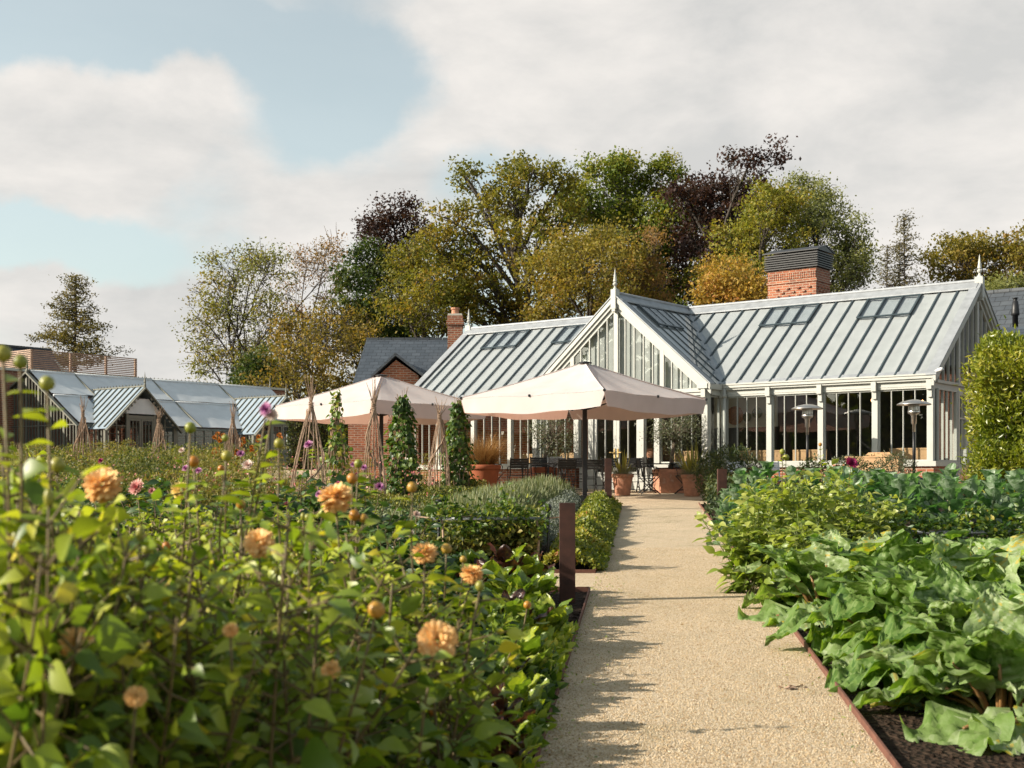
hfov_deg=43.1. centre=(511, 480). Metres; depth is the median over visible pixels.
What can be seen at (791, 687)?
leaf litter
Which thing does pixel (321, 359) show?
undergrowth tree
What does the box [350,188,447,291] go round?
copper beech
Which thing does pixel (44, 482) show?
dahlia
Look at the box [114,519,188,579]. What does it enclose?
dahlia
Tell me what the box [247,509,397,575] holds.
dahlia
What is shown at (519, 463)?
folding chair
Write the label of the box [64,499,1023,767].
ground
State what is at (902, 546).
rhubarb
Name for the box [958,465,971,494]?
heather bush
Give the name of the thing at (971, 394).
door
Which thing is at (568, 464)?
folding chair
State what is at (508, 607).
chard
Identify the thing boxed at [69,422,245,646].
dahlia
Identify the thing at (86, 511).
dahlia
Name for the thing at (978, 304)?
gable window
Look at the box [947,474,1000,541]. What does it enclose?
cabbage
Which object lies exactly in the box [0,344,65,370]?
slate roofed house
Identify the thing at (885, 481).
cabbage
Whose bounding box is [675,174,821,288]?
broadleaf tree
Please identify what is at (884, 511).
dahlia
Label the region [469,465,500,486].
terracotta pot
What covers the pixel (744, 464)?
folding chair
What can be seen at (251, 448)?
rudbeckia
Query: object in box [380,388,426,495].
bean wigwam
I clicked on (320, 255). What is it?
poplar tree
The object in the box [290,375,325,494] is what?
willow wigwam
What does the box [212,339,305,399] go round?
evergreen tree
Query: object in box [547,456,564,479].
folding chair
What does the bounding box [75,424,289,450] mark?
side window
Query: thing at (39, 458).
dahlia
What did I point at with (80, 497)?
dahlia
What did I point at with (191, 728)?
dahlia
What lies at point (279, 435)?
rudbeckia
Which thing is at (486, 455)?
bronze grass
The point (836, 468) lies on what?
cabbage
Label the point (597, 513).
strawberry edging
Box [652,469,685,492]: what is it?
square planter
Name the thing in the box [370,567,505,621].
dahlia
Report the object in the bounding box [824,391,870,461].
window
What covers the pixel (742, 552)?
dahlia
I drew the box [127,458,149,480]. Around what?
fennel
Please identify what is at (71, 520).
ground cover
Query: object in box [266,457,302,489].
fennel
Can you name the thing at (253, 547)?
dahlia
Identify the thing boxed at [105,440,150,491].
fennel
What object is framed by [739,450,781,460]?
bench
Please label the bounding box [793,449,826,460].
bench
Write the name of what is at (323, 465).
fennel
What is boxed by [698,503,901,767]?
steel edging
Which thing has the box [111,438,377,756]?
dahlia
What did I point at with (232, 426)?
willow wigwam
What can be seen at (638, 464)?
folding chair
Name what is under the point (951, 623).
rhubarb
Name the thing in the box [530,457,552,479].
folding chair
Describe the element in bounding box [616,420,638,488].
door
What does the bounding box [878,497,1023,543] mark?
vegetable plants
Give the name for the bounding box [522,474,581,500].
lavender bush
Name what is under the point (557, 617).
chard
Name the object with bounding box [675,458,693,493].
folding chair
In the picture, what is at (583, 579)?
side path
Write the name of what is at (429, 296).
broadleaf tree
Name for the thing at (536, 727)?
edge foliage
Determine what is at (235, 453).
rudbeckia
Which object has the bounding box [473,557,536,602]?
chard
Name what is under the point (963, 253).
oak tree
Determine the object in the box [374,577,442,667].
dahlia
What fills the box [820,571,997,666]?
rhubarb
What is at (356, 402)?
parasol
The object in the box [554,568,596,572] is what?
steel edging
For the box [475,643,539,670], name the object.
chard
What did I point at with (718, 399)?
window
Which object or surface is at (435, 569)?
dahlia
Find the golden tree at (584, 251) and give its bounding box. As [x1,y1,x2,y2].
[509,216,673,321]
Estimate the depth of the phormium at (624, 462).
31.56 m
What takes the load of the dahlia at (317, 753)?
on the ground at (894, 741)
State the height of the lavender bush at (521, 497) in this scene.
0.745 m
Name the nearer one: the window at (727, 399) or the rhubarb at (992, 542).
the rhubarb at (992, 542)
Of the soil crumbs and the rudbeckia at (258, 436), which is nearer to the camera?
the soil crumbs
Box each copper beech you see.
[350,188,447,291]
[653,133,801,305]
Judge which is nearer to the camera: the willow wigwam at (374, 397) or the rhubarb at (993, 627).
the rhubarb at (993, 627)
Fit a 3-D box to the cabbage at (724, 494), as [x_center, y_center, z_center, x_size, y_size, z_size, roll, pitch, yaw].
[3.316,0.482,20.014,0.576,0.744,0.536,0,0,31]
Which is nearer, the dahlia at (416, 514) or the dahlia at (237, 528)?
the dahlia at (237, 528)
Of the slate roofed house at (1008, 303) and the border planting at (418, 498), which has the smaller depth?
the border planting at (418, 498)
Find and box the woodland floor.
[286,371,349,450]
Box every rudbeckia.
[212,431,222,462]
[215,433,224,462]
[232,449,239,476]
[238,437,247,460]
[248,445,255,459]
[253,434,263,462]
[274,433,283,480]
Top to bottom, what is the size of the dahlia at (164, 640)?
1.340 m
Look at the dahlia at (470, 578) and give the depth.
4.95 m
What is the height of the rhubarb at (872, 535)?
1.082 m
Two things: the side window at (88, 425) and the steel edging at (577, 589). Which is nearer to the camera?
the steel edging at (577, 589)
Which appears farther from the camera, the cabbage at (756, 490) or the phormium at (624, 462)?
the phormium at (624, 462)
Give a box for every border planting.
[0,438,267,509]
[259,475,486,511]
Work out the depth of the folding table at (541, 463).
33.01 m
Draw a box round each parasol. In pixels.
[273,374,485,476]
[460,361,707,499]
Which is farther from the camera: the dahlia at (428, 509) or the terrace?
the terrace
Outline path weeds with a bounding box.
[543,560,872,765]
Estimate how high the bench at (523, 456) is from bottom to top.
1.040 m
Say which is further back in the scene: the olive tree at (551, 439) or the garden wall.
the garden wall
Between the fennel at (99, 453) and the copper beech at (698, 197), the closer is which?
the fennel at (99, 453)
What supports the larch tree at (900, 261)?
on the ground at (894, 741)
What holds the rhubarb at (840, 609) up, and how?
on the ground at (894, 741)
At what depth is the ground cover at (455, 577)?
10.70 m
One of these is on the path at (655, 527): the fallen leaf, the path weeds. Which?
the path weeds
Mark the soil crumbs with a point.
(920, 740)
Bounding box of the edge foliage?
[437,579,580,767]
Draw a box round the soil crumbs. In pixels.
[555,611,1022,767]
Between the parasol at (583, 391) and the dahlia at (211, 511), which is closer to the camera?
the dahlia at (211, 511)
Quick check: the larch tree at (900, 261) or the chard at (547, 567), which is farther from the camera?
the larch tree at (900, 261)
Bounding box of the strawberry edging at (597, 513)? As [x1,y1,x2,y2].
[541,490,622,570]
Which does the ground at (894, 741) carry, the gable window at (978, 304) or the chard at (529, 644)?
the chard at (529, 644)
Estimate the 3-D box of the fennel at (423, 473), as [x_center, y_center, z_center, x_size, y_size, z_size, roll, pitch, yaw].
[-2.102,-0.137,31.052,0.680,1.056,0.850,0,0,44]
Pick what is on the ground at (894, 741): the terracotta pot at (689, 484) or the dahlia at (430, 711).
the dahlia at (430, 711)
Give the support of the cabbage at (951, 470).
on the ground at (894, 741)
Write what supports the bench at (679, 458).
on the terrace
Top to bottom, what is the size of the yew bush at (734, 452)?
1.441 m
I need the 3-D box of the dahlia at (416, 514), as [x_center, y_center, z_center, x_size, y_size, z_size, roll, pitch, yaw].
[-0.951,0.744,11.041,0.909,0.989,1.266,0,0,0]
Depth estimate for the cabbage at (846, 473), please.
16.84 m
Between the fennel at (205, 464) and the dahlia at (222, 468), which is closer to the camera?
the dahlia at (222, 468)
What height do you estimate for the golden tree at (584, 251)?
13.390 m
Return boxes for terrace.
[82,466,947,503]
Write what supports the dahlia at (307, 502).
on the ground at (894, 741)
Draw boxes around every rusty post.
[559,503,574,602]
[605,458,611,498]
[717,469,726,497]
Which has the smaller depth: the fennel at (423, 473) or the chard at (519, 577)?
the chard at (519, 577)
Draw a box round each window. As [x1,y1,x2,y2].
[12,375,74,448]
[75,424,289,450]
[415,425,435,465]
[440,426,464,465]
[475,416,506,464]
[512,420,529,464]
[537,419,565,457]
[559,308,699,388]
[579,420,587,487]
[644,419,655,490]
[660,395,700,462]
[710,395,719,462]
[726,395,766,462]
[772,393,817,461]
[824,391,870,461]
[878,388,927,460]
[936,388,956,461]
[937,299,991,384]
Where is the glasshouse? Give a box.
[405,254,1011,492]
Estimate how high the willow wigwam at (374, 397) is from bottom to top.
2.736 m
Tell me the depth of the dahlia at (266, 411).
4.63 m
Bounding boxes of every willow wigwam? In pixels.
[73,396,91,463]
[150,403,165,468]
[226,401,242,470]
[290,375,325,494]
[363,379,386,498]
[428,397,449,486]
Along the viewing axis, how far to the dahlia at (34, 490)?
3.00 m
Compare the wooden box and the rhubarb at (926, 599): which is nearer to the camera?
the rhubarb at (926, 599)
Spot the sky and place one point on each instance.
(137, 137)
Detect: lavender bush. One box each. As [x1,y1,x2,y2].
[409,502,472,509]
[438,489,500,510]
[449,486,525,507]
[464,483,535,506]
[490,479,551,505]
[503,476,564,501]
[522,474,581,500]
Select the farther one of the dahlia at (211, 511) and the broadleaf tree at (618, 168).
the broadleaf tree at (618, 168)
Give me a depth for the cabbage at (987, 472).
18.13 m
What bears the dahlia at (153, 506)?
on the ground at (894, 741)
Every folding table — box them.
[521,463,555,481]
[554,463,603,490]
[630,463,678,492]
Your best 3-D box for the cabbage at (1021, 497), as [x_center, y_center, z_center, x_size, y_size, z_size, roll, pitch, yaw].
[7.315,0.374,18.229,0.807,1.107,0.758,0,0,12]
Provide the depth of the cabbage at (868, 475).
18.20 m
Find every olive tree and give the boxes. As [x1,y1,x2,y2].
[515,415,580,462]
[639,414,712,468]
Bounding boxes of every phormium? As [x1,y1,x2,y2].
[612,450,630,472]
[669,441,709,473]
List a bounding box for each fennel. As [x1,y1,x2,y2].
[24,445,80,472]
[87,441,120,464]
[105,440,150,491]
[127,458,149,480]
[159,450,181,468]
[181,453,211,475]
[209,459,244,489]
[253,446,287,489]
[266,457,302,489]
[302,447,341,480]
[348,451,373,475]
[415,453,439,487]
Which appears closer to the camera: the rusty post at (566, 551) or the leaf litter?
the leaf litter
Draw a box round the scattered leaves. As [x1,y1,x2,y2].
[544,511,832,756]
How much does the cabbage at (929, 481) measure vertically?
1.107 m
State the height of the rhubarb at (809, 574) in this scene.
1.202 m
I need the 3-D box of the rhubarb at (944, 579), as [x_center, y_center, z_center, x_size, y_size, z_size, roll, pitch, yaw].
[2.896,1.078,8.427,1.798,1.055,1.762,0,0,-28]
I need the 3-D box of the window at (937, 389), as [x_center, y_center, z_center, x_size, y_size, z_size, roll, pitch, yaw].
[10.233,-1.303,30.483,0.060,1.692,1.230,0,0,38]
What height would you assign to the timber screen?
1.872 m
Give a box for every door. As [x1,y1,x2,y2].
[594,419,615,488]
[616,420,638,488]
[958,391,967,482]
[968,394,977,478]
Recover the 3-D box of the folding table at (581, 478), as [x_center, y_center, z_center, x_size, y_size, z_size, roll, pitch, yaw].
[1.685,-0.057,32.801,1.200,0.758,0.702,0,0,-3]
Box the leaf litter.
[778,684,806,689]
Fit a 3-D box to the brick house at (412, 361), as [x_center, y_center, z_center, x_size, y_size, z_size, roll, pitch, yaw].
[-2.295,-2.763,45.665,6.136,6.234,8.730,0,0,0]
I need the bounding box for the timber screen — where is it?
[0,349,136,376]
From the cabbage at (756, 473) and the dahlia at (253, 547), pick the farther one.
the cabbage at (756, 473)
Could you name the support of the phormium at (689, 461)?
on the terracotta pot at (689, 484)
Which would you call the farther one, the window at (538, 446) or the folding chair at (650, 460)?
the window at (538, 446)
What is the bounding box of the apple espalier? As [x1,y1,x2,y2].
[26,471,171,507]
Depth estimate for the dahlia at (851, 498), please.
14.04 m
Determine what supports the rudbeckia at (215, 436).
on the terrace
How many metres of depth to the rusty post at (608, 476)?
26.15 m
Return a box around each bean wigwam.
[319,389,352,488]
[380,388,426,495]
[438,394,481,487]
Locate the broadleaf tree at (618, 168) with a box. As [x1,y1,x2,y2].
[545,145,707,305]
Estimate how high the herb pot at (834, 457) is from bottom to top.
0.332 m
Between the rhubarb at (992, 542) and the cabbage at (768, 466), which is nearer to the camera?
the rhubarb at (992, 542)
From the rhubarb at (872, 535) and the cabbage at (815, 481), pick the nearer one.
the rhubarb at (872, 535)
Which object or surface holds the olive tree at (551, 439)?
in the square planter at (540, 469)
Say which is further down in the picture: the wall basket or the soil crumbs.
the soil crumbs
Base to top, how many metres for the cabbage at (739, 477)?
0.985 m
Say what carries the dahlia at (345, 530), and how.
on the ground at (894, 741)
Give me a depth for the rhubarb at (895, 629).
8.61 m
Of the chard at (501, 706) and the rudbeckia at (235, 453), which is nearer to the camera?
the chard at (501, 706)
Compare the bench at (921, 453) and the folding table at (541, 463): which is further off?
the folding table at (541, 463)
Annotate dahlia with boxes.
[0,345,173,767]
[0,355,153,767]
[0,376,190,767]
[0,444,65,519]
[0,462,208,718]
[1,453,54,506]
[2,457,204,666]
[3,465,143,685]
[11,479,86,520]
[12,474,140,578]
[14,551,392,767]
[19,506,105,594]
[32,401,285,647]
[67,458,172,544]
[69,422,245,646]
[78,495,468,767]
[79,564,433,767]
[84,562,349,765]
[98,464,224,538]
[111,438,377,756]
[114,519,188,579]
[121,504,229,613]
[125,478,230,577]
[127,434,373,649]
[133,482,242,614]
[142,447,270,531]
[149,508,245,549]
[149,509,410,767]
[190,473,483,767]
[206,450,305,558]
[216,520,308,599]
[225,501,352,561]
[228,440,341,556]
[234,459,420,731]
[234,495,349,578]
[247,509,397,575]
[257,519,338,604]
[268,475,377,529]
[274,482,526,767]
[313,473,417,568]
[316,462,440,565]
[331,524,460,590]
[360,543,511,767]
[361,510,454,575]
[363,559,442,615]
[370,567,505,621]
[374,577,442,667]
[473,601,530,702]
[692,490,804,593]
[723,482,796,562]
[736,449,842,582]
[748,503,865,588]
[790,443,880,538]
[818,494,910,541]
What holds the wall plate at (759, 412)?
attached to the glasshouse
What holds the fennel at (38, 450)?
on the ground at (894, 741)
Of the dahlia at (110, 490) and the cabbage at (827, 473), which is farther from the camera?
the cabbage at (827, 473)
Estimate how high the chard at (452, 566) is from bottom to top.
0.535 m
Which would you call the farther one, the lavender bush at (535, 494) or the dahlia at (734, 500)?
the lavender bush at (535, 494)
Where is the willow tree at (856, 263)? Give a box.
[773,165,883,292]
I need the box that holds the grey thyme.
[540,489,584,546]
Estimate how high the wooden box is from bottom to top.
0.420 m
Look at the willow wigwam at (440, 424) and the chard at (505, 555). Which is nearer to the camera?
the chard at (505, 555)
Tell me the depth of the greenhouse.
51.06 m
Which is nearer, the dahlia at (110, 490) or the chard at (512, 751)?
the dahlia at (110, 490)
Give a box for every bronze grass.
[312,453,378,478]
[467,431,519,464]
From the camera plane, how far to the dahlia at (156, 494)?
4.96 m
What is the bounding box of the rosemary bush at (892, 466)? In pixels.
[871,447,918,473]
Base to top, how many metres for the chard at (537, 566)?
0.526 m
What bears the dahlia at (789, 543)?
on the ground at (894, 741)
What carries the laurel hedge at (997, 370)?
on the ground at (894, 741)
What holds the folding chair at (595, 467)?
on the terrace
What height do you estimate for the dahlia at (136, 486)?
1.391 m
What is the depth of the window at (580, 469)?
35.19 m
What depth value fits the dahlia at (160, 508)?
8.43 m
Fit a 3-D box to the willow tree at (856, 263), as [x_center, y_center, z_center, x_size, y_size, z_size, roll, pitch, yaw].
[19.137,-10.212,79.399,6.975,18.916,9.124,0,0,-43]
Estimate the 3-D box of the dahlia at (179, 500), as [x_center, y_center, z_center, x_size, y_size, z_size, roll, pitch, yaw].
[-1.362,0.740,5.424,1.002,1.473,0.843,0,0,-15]
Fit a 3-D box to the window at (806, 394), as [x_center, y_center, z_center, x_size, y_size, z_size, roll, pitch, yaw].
[7.022,-1.303,32.058,1.254,1.692,0.060,0,0,38]
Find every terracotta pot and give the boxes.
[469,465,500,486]
[612,474,633,495]
[681,474,702,496]
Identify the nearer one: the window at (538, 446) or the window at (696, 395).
the window at (696, 395)
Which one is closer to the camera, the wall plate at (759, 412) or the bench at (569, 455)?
the wall plate at (759, 412)
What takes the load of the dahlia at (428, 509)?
on the ground at (894, 741)
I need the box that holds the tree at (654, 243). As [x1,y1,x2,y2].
[603,219,680,303]
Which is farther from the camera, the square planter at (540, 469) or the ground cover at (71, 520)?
the square planter at (540, 469)
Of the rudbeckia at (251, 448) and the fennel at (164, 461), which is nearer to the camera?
the fennel at (164, 461)
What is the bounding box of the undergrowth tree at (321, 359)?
[231,295,388,400]
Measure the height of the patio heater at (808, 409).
2.215 m
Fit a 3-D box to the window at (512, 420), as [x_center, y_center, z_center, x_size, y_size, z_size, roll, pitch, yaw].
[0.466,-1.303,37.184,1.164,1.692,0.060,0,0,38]
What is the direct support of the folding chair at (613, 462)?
on the terrace
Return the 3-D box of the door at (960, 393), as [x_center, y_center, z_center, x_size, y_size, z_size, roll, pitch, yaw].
[10.876,-0.802,31.299,0.064,2.694,0.650,0,0,38]
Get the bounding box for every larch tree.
[873,244,904,288]
[874,209,924,286]
[886,240,919,285]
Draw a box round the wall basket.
[729,406,742,424]
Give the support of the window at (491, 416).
in the glasshouse
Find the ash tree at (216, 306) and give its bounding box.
[168,236,311,383]
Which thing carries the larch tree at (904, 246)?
on the ground at (894, 741)
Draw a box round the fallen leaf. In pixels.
[870,699,924,708]
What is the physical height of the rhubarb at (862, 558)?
1.055 m
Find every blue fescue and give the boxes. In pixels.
[601,463,641,481]
[674,464,704,479]
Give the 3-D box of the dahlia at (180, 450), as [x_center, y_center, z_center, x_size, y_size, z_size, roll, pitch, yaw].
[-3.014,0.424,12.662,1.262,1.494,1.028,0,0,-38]
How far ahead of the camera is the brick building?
39.94 m
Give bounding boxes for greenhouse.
[9,364,289,465]
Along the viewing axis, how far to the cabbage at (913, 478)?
18.09 m
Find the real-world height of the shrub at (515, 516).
1.089 m
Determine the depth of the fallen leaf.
7.74 m
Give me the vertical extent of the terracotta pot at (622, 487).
0.530 m
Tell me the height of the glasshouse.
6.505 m
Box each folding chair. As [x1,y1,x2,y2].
[507,458,528,480]
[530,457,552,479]
[545,457,565,481]
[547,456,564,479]
[553,458,576,492]
[567,457,587,491]
[587,459,603,493]
[600,457,621,490]
[625,457,645,491]
[635,458,659,493]
[647,457,663,488]
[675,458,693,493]
[727,462,747,471]
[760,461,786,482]
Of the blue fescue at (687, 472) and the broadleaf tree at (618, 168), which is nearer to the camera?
the blue fescue at (687, 472)
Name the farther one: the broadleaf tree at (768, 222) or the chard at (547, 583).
the broadleaf tree at (768, 222)
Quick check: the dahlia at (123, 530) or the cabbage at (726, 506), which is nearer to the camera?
the dahlia at (123, 530)
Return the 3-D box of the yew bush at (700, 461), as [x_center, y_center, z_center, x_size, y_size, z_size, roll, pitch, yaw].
[4.470,-0.109,29.403,0.834,1.265,0.837,0,0,0]
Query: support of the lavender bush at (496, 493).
on the ground at (894, 741)
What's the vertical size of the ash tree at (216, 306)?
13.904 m
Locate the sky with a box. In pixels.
[0,0,1023,440]
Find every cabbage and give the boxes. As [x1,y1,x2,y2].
[706,499,737,557]
[711,488,738,521]
[718,487,740,528]
[729,468,748,499]
[737,485,760,524]
[740,466,770,501]
[758,461,783,504]
[775,465,807,500]
[795,467,823,495]
[816,465,836,508]
[817,466,840,495]
[833,466,867,508]
[847,478,877,534]
[851,467,866,483]
[856,471,884,524]
[862,472,919,535]
[868,468,886,523]
[876,473,927,543]
[897,471,928,529]
[912,471,953,537]
[918,472,980,540]
[920,463,969,535]
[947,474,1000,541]
[965,475,1021,538]
[966,469,1019,525]
[985,469,1023,536]
[1002,468,1023,520]
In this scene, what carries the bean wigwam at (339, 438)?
on the ground at (894, 741)
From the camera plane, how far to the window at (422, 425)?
39.67 m
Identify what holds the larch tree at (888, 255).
on the ground at (894, 741)
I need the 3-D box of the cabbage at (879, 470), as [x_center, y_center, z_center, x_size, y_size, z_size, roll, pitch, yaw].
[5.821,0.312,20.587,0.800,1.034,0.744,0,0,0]
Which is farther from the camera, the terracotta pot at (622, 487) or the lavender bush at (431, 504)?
the terracotta pot at (622, 487)
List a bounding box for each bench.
[521,454,542,462]
[560,453,573,461]
[674,451,698,461]
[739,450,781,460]
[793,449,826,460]
[889,448,926,459]
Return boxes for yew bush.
[691,448,722,500]
[700,441,762,494]
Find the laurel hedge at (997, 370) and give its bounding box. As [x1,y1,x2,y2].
[950,314,1023,524]
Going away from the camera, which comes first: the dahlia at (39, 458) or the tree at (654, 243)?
the dahlia at (39, 458)
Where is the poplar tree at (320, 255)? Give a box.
[268,229,353,400]
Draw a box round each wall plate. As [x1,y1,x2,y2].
[743,413,750,421]
[752,408,761,417]
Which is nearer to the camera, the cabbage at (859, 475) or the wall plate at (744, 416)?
the cabbage at (859, 475)
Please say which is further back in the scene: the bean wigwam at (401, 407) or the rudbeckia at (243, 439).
the rudbeckia at (243, 439)
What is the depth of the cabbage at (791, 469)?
20.54 m
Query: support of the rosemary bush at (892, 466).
on the ground at (894, 741)
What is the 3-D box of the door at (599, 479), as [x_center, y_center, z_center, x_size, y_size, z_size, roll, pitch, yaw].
[2.488,-0.770,34.687,0.720,2.070,0.120,0,0,38]
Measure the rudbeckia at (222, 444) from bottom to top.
1.523 m
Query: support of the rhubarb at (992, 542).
on the ground at (894, 741)
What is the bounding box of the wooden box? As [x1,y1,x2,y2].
[845,452,904,470]
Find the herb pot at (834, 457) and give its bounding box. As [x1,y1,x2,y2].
[831,456,840,465]
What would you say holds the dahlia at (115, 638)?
on the ground at (894, 741)
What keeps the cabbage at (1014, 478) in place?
on the ground at (894, 741)
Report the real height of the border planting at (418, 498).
0.877 m
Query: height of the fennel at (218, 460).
1.056 m
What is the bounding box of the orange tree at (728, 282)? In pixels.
[683,249,767,305]
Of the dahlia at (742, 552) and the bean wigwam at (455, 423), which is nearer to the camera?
the dahlia at (742, 552)
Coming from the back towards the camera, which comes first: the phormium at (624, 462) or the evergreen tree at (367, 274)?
the evergreen tree at (367, 274)
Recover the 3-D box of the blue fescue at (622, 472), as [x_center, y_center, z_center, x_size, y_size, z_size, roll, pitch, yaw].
[2.691,-0.222,31.572,1.216,0.675,1.277,0,0,0]
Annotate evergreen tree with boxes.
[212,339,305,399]
[321,232,436,356]
[976,267,1023,290]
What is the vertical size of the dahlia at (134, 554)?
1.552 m
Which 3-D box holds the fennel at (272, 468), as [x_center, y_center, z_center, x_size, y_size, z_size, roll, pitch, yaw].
[-5.559,-0.157,29.064,0.779,1.266,1.132,0,0,-44]
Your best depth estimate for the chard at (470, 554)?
12.56 m
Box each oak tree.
[401,149,600,453]
[909,219,1023,285]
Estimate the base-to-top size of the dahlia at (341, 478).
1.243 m
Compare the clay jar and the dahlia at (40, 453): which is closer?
the dahlia at (40, 453)
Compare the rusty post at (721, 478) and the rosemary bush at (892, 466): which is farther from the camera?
the rosemary bush at (892, 466)
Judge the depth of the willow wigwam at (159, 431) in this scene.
35.95 m
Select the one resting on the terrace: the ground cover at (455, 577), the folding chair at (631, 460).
the folding chair at (631, 460)
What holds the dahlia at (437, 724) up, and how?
on the ground at (894, 741)
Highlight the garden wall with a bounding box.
[0,367,287,451]
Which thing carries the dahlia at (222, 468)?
on the ground at (894, 741)
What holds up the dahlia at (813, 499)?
on the ground at (894, 741)
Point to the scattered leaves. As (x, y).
(549, 754)
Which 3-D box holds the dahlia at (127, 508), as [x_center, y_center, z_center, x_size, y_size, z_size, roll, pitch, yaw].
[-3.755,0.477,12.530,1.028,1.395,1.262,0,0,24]
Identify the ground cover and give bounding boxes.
[50,498,421,540]
[232,543,497,633]
[416,504,542,556]
[703,473,864,513]
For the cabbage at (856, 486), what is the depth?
15.53 m
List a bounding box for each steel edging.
[534,587,589,767]
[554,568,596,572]
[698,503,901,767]
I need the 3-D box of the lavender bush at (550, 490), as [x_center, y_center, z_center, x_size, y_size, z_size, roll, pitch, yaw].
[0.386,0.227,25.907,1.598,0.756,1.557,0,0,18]
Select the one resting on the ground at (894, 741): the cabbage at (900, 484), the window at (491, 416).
the cabbage at (900, 484)
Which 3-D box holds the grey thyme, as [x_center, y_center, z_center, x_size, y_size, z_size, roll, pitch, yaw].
[0.701,0.526,22.250,0.718,0.762,10.649,0,0,6]
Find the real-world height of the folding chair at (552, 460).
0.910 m
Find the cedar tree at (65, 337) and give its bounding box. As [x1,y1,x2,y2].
[24,272,134,371]
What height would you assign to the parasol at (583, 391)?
3.220 m
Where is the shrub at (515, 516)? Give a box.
[420,482,558,565]
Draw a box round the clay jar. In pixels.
[647,449,653,457]
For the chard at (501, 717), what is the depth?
6.45 m
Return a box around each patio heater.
[791,404,823,482]
[897,399,931,483]
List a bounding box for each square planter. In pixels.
[530,467,557,480]
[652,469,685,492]
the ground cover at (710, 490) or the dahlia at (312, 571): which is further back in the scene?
the ground cover at (710, 490)
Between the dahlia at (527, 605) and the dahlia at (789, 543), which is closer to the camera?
the dahlia at (527, 605)
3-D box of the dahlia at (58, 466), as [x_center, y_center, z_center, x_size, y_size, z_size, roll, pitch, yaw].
[-1.316,0.748,3.552,0.773,1.620,0.866,0,0,8]
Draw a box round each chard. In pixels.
[439,557,463,579]
[440,547,493,573]
[455,597,518,629]
[457,699,503,719]
[467,683,534,728]
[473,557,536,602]
[474,543,537,576]
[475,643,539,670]
[478,670,549,708]
[484,566,544,598]
[487,720,541,767]
[490,588,553,626]
[499,626,554,667]
[512,549,555,578]
[521,551,554,572]
[524,593,572,631]
[526,570,558,602]
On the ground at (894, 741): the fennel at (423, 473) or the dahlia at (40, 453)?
the dahlia at (40, 453)
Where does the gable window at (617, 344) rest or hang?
in the glasshouse
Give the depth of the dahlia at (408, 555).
10.17 m
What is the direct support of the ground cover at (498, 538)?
on the ground at (894, 741)
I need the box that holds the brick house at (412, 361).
[348,307,526,477]
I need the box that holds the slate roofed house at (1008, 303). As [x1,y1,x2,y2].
[987,287,1023,327]
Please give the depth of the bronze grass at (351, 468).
33.29 m
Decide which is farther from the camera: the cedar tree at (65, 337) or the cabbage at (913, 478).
the cedar tree at (65, 337)
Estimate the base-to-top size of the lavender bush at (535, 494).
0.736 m
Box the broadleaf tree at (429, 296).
[363,233,491,337]
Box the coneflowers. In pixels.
[16,450,434,495]
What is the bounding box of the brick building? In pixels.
[762,245,1023,351]
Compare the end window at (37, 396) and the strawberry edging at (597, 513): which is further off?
the end window at (37, 396)
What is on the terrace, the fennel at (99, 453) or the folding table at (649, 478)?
the folding table at (649, 478)
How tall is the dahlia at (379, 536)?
1.561 m
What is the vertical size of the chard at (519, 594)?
0.498 m
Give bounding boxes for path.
[537,504,892,767]
[554,573,594,587]
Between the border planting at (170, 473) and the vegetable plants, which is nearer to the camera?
the vegetable plants
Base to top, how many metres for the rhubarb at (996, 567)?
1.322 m
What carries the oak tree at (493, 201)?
on the ground at (894, 741)
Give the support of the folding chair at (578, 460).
on the terrace
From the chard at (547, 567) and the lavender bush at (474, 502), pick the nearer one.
the chard at (547, 567)
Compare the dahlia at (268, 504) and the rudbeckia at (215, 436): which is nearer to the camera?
the dahlia at (268, 504)
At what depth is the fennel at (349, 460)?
30.98 m
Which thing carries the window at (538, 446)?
in the glasshouse
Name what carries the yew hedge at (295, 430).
on the ground at (894, 741)
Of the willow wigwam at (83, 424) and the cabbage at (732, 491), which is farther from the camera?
the willow wigwam at (83, 424)
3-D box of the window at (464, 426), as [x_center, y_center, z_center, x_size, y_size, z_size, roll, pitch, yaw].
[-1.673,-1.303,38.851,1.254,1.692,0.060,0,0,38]
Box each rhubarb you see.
[733,528,895,630]
[765,564,958,667]
[775,531,884,610]
[796,529,970,624]
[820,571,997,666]
[822,579,1023,688]
[823,540,1007,637]
[824,561,1017,713]
[839,532,1023,627]
[849,588,1023,756]
[886,594,1023,724]
[890,596,1015,710]
[958,537,1023,584]
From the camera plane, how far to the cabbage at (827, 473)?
18.13 m
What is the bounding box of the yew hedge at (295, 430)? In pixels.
[284,401,347,469]
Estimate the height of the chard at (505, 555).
0.611 m
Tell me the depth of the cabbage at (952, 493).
15.49 m
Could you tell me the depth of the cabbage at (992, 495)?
15.60 m
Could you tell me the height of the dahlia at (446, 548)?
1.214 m
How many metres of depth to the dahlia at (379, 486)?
11.51 m
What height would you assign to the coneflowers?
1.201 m

